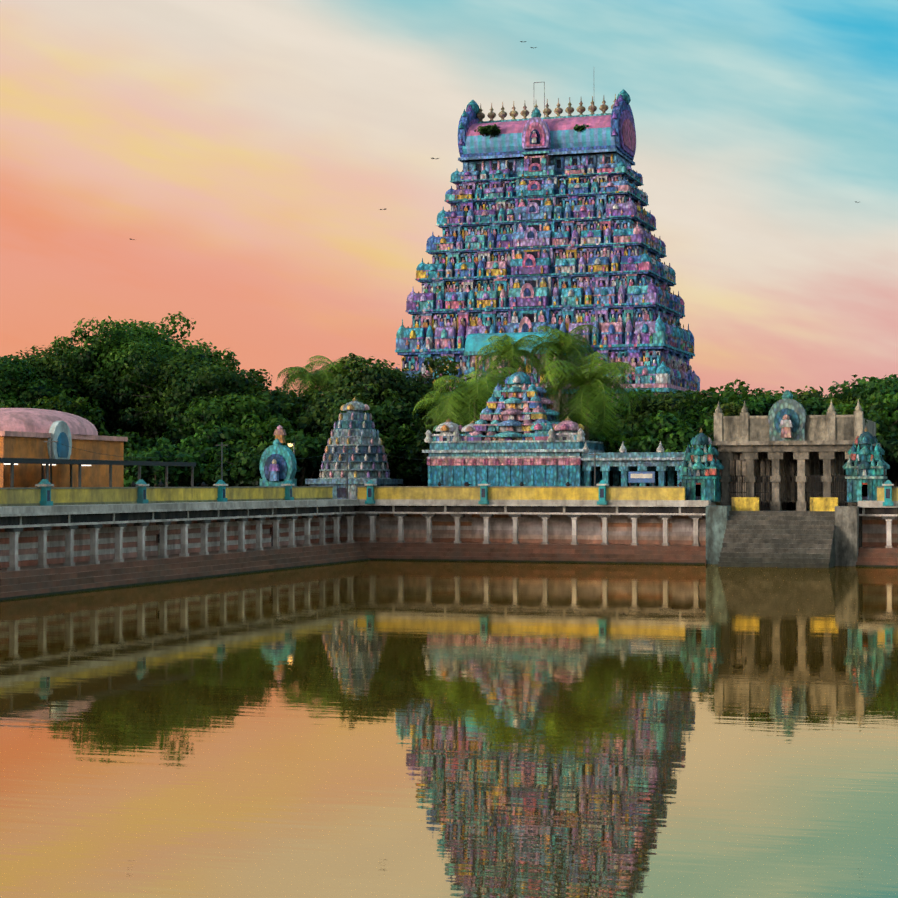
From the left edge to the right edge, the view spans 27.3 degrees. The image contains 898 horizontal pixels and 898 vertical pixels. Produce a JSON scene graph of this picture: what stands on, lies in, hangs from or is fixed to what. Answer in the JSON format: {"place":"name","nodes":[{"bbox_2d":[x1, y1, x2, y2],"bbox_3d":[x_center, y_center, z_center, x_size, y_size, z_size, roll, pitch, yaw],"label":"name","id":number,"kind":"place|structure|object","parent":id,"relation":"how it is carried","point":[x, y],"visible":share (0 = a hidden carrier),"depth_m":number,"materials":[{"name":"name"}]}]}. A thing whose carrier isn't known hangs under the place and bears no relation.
{"place":"outdoors","nodes":[
{"label":"outdoors","id":0,"kind":"place"},
{"bbox_2d":[0,408,127,487],"bbox_3d":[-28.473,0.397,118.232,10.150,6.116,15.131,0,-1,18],"label":"pink hall","id":1,"kind":"structure","parent":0,"point":[26,432],"depth_m":115.83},
{"bbox_2d":[0,560,897,897],"bbox_3d":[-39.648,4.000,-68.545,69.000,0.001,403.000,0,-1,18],"label":"tank water","id":2,"kind":"structure","parent":0,"point":[390,728],"depth_m":38.82,"materials":[{"name":"brown liquid"}]},
{"bbox_2d":[0,479,366,597],"bbox_3d":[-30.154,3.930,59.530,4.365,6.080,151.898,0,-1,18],"label":"tank wall","id":3,"kind":"structure","parent":2,"relation":"in","point":[55,539],"depth_m":102.30,"materials":[{"name":"stone"}]},
{"bbox_2d":[0,558,897,599],"bbox_3d":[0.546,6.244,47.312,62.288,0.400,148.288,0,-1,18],"label":"tank waterline","id":4,"kind":"object","parent":2,"relation":"in","point":[60,592],"visible":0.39,"depth_m":116.54,"materials":[{"name":"stone"}]},
{"bbox_2d":[340,480,897,565],"bbox_3d":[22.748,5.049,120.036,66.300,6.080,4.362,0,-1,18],"label":"tank wall","id":5,"kind":"structure","parent":2,"relation":"in","point":[603,520],"depth_m":125.48,"materials":[{"name":"brown stone"}]},
{"bbox_2d":[131,482,681,486],"bbox_3d":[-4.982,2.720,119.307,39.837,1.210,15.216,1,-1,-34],"label":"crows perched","id":6,"kind":"object","parent":5,"relation":"on","point":[160,484],"visible":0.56,"depth_m":124.09,"materials":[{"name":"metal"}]},
{"bbox_2d":[628,471,654,485],"bbox_3d":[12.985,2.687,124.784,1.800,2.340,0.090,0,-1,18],"label":"sign board","id":7,"kind":"object","parent":5,"relation":"on","point":[642,477],"visible":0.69,"depth_m":124.75,"materials":[{"name":"blue metal"}]},
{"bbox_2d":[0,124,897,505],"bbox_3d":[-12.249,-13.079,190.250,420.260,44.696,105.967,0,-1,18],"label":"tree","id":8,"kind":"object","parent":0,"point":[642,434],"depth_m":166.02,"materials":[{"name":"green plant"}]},
{"bbox_2d":[277,325,641,440],"bbox_3d":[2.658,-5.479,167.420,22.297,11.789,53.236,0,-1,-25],"label":"palm fronds","id":9,"kind":"object","parent":8,"relation":"on","point":[460,416],"visible":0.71,"depth_m":150.67,"materials":[{"name":"green plant"}]},
{"bbox_2d":[0,0,897,397],"label":"sky","id":10,"kind":"structure","parent":0,"point":[250,153],"materials":[{"name":"orange"}]},
{"label":"terrain","id":11,"kind":"structure","parent":0,"visible":0},
{"bbox_2d":[0,458,195,486],"bbox_3d":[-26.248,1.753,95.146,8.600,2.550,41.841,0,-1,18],"label":"canopy","id":12,"kind":"object","parent":11,"relation":"on","point":[47,462],"visible":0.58,"depth_m":103.07,"materials":[{"name":"metal"}]},
{"bbox_2d":[4,463,90,465],"bbox_3d":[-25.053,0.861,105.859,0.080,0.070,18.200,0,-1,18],"label":"fluorescent lights","id":13,"kind":"object","parent":12,"relation":"attached to","point":[42,464],"visible":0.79,"depth_m":109.19},
{"bbox_2d":[260,397,402,498],"bbox_3d":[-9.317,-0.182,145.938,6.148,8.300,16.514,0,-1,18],"label":"small shrines","id":14,"kind":"object","parent":11,"relation":"on","point":[354,426],"visible":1,"depth_m":148.66,"materials":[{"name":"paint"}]},
{"bbox_2d":[44,438,696,498],"bbox_3d":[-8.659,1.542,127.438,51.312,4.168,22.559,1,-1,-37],"label":"poles and wires","id":15,"kind":"object","parent":11,"relation":"on","point":[347,448],"visible":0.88,"depth_m":134.92,"materials":[{"name":"metal"}]},
{"bbox_2d":[395,82,699,422],"bbox_3d":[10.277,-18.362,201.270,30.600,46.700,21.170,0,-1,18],"label":"temple tower","id":16,"kind":"structure","parent":11,"relation":"on","point":[538,231],"depth_m":197.27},
{"bbox_2d":[462,115,614,350],"bbox_3d":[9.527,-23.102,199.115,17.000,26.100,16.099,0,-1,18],"label":"gopuram roofs","id":17,"kind":"structure","parent":16,"relation":"attached to","point":[565,134],"depth_m":198.58,"materials":[{"name":"paint"}]},
{"bbox_2d":[422,367,693,485],"bbox_3d":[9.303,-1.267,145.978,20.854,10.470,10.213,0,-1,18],"label":"temple shrine","id":18,"kind":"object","parent":11,"relation":"on","point":[539,434],"visible":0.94,"depth_m":143.17,"materials":[{"name":"paint"}]},
{"bbox_2d":[706,399,880,567],"bbox_3d":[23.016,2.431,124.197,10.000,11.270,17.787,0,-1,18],"label":"stone pavilion","id":19,"kind":"structure","parent":11,"relation":"on","point":[824,531],"depth_m":121.26,"materials":[{"name":"grey stone"}]},
{"bbox_2d":[679,390,889,501],"bbox_3d":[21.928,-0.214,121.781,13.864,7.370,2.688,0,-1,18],"label":"small shrines","id":20,"kind":"object","parent":19,"relation":"attached to","point":[787,414],"visible":0.98,"depth_m":121.94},
{"bbox_2d":[730,475,846,510],"bbox_3d":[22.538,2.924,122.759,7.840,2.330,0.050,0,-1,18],"label":"metal gate","id":21,"kind":"structure","parent":19,"relation":"in","point":[769,492],"depth_m":123.12,"materials":[{"name":"metal"}]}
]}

